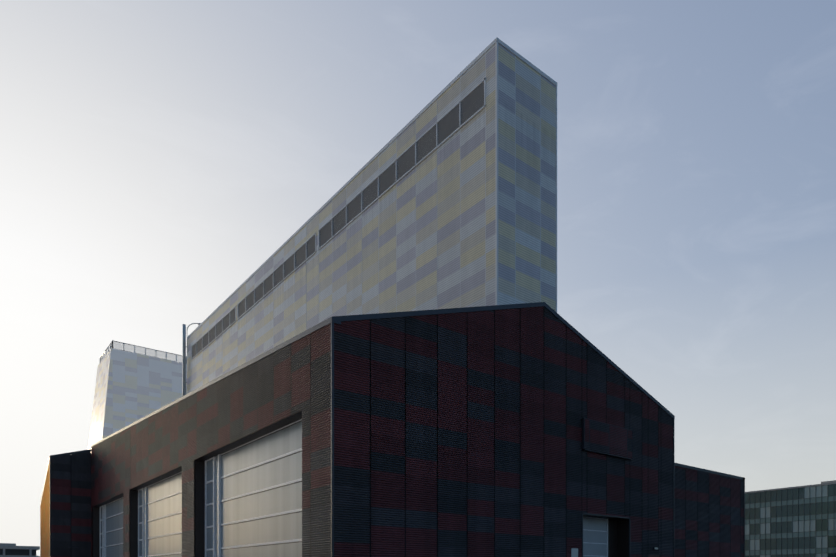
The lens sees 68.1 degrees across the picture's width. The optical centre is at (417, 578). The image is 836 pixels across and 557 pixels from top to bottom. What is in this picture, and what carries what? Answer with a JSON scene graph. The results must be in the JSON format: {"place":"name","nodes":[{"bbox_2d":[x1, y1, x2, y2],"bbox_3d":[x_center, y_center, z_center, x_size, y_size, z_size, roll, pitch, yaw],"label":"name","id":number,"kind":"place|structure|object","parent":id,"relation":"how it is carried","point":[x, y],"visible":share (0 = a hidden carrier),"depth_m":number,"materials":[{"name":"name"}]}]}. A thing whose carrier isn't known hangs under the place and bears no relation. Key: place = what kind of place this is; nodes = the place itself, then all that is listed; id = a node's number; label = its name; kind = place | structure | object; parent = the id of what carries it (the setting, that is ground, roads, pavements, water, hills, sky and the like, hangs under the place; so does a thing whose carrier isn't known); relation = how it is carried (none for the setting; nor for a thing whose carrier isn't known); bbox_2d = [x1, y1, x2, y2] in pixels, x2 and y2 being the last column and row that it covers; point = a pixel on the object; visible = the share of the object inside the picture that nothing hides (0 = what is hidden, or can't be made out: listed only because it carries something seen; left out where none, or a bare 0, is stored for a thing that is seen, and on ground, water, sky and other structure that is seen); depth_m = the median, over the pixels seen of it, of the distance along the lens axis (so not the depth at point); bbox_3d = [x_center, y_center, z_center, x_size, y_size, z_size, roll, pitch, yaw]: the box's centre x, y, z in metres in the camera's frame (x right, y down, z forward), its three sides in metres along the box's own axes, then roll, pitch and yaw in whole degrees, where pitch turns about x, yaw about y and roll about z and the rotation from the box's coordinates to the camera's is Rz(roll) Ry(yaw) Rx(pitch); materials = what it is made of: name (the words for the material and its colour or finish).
{"place":"outdoors","nodes":[
{"label":"outdoors","id":0,"kind":"place"},
{"bbox_2d":[41,470,48,555],"bbox_3d":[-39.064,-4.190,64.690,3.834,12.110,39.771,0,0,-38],"label":"joint","id":1,"kind":"object","parent":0,"point":[42,518],"visible":0.11,"depth_m":72.44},
{"bbox_2d":[40,461,49,556],"bbox_3d":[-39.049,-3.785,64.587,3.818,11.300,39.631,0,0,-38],"label":"wall","id":2,"kind":"structure","parent":1,"relation":"attached to","point":[44,528],"depth_m":59.33,"materials":[{"name":"orange metal"}]},
{"bbox_2d":[40,449,90,556],"bbox_3d":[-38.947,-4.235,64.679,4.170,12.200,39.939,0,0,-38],"label":"end wing trims","id":3,"kind":"object","parent":1,"relation":"attached to","point":[63,454],"visible":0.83,"depth_m":48.06,"materials":[{"name":"black metal"}]},
{"bbox_2d":[51,451,90,556],"bbox_3d":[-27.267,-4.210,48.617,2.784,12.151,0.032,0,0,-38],"label":"wall","id":4,"kind":"structure","parent":1,"relation":"attached to","point":[70,499],"depth_m":48.63,"materials":[{"name":"black brick"}]},
{"bbox_2d":[88,348,186,448],"bbox_3d":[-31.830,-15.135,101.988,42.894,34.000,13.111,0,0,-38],"label":"tower","id":5,"kind":"structure","parent":0,"point":[130,387],"depth_m":88.42,"materials":[{"name":"white metal"}]},
{"bbox_2d":[100,340,186,363],"bbox_3d":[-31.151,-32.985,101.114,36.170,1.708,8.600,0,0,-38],"label":"tower railing","id":6,"kind":"object","parent":5,"relation":"on","point":[144,351],"visible":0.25,"depth_m":89.52,"materials":[{"name":"grey metal"}]},
{"bbox_2d":[0,0,835,555],"label":"sky","id":7,"kind":"structure","parent":0,"point":[155,154],"materials":[{"name":"blue"}]},
{"label":"ground","id":8,"kind":"structure","parent":0,"visible":0},
{"bbox_2d":[0,543,39,556],"bbox_3d":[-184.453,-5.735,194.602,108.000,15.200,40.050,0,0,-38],"label":"building","id":9,"kind":"structure","parent":8,"relation":"on","point":[10,550],"depth_m":208.69,"materials":[{"name":"concrete"}]},
{"bbox_2d":[182,323,200,395],"bbox_3d":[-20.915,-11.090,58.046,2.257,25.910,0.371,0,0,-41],"label":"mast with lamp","id":10,"kind":"object","parent":8,"relation":"on","point":[184,346],"visible":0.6,"depth_m":57.45,"materials":[{"name":"grey metal"}]},
{"bbox_2d":[210,98,482,334],"bbox_3d":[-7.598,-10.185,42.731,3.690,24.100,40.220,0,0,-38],"label":"louver slats","id":11,"kind":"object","parent":8,"relation":"on","point":[360,204],"depth_m":33.15,"materials":[{"name":"grey metal"}]},
{"bbox_2d":[192,82,483,357],"bbox_3d":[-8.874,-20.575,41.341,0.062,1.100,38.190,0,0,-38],"label":"tower louvre blades","id":12,"kind":"object","parent":11,"relation":"attached to","point":[448,124],"visible":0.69,"depth_m":33.30,"materials":[{"name":"grey metal"}]},
{"bbox_2d":[191,78,485,359],"bbox_3d":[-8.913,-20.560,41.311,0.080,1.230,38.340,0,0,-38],"label":"tower louvre frames","id":13,"kind":"structure","parent":11,"relation":"attached to","point":[428,154],"depth_m":33.95,"materials":[{"name":"grey metal"}]},
{"bbox_2d":[187,43,555,393],"bbox_3d":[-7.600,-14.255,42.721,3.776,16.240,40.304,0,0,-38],"label":"tower wall","id":14,"kind":"structure","parent":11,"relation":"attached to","point":[441,227],"depth_m":28.48,"materials":[{"name":"grey metal"}]},
{"bbox_2d":[187,38,556,385],"bbox_3d":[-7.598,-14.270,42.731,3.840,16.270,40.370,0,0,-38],"label":"tower trims","id":15,"kind":"object","parent":11,"relation":"attached to","point":[496,41],"visible":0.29,"depth_m":27.60,"materials":[{"name":"grey metal"}]},
{"bbox_2d":[92,307,661,556],"bbox_3d":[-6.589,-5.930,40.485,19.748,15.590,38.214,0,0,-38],"label":"joint","id":16,"kind":"object","parent":8,"relation":"on","point":[199,506],"visible":0.12,"depth_m":28.18,"materials":[{"name":"black metal"}]},
{"bbox_2d":[100,497,122,556],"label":"garage door","id":17,"kind":"structure","parent":16,"relation":"attached to","point":[111,529],"depth_m":46.02,"materials":[{"name":"metal"}]},
{"bbox_2d":[138,471,181,556],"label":"garage door","id":18,"kind":"structure","parent":16,"relation":"attached to","point":[159,518],"depth_m":35.95,"materials":[{"name":"metal"}]},
{"bbox_2d":[205,419,301,556],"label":"garage door","id":19,"kind":"structure","parent":16,"relation":"attached to","point":[253,498],"depth_m":25.17,"materials":[{"name":"metal"}]},
{"bbox_2d":[91,306,672,556],"bbox_3d":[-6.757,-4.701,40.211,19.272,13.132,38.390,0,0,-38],"label":"building wall","id":20,"kind":"structure","parent":16,"relation":"attached to","point":[352,437],"depth_m":23.54,"materials":[{"name":"black metal"}]},
{"bbox_2d":[91,302,674,556],"bbox_3d":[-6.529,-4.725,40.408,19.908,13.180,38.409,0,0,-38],"label":"dark hall trims","id":21,"kind":"object","parent":16,"relation":"attached to","point":[332,320],"visible":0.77,"depth_m":23.54,"materials":[{"name":"black metal"}]},
{"bbox_2d":[583,514,628,556],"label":"doorway","id":22,"kind":"structure","parent":16,"relation":"attached to","point":[603,536],"depth_m":28.94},
{"bbox_2d":[571,513,657,556],"bbox_3d":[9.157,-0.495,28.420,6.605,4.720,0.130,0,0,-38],"label":"gable door fittings","id":23,"kind":"object","parent":16,"relation":"attached to","point":[574,552],"visible":0.96,"depth_m":27.47,"materials":[{"name":"black metal"}]},
{"bbox_2d":[648,554,660,556],"bbox_3d":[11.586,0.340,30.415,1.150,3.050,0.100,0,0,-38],"label":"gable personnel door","id":24,"kind":"structure","parent":16,"relation":"attached to","point":[654,555],"depth_m":30.43,"materials":[{"name":"grey metal"}]},
{"bbox_2d":[685,468,740,556],"bbox_3d":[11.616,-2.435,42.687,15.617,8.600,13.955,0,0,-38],"label":"joint","id":25,"kind":"object","parent":8,"relation":"on","point":[697,514],"depth_m":38.25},
{"bbox_2d":[674,466,743,556],"bbox_3d":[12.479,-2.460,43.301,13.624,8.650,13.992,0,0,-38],"label":"wall","id":26,"kind":"structure","parent":25,"relation":"attached to","point":[714,517],"depth_m":38.93,"materials":[{"name":"black metal"}]},
{"bbox_2d":[674,463,744,556],"bbox_3d":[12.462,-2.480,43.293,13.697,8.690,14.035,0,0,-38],"label":"annex trims","id":27,"kind":"object","parent":25,"relation":"attached to","point":[707,471],"visible":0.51,"depth_m":39.95,"materials":[{"name":"grey metal"}]},
{"bbox_2d":[745,480,835,556],"bbox_3d":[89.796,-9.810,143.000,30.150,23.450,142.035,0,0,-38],"label":"office building","id":28,"kind":"structure","parent":8,"relation":"on","point":[798,521],"depth_m":131.81,"materials":[{"name":"green glass"}]}
]}

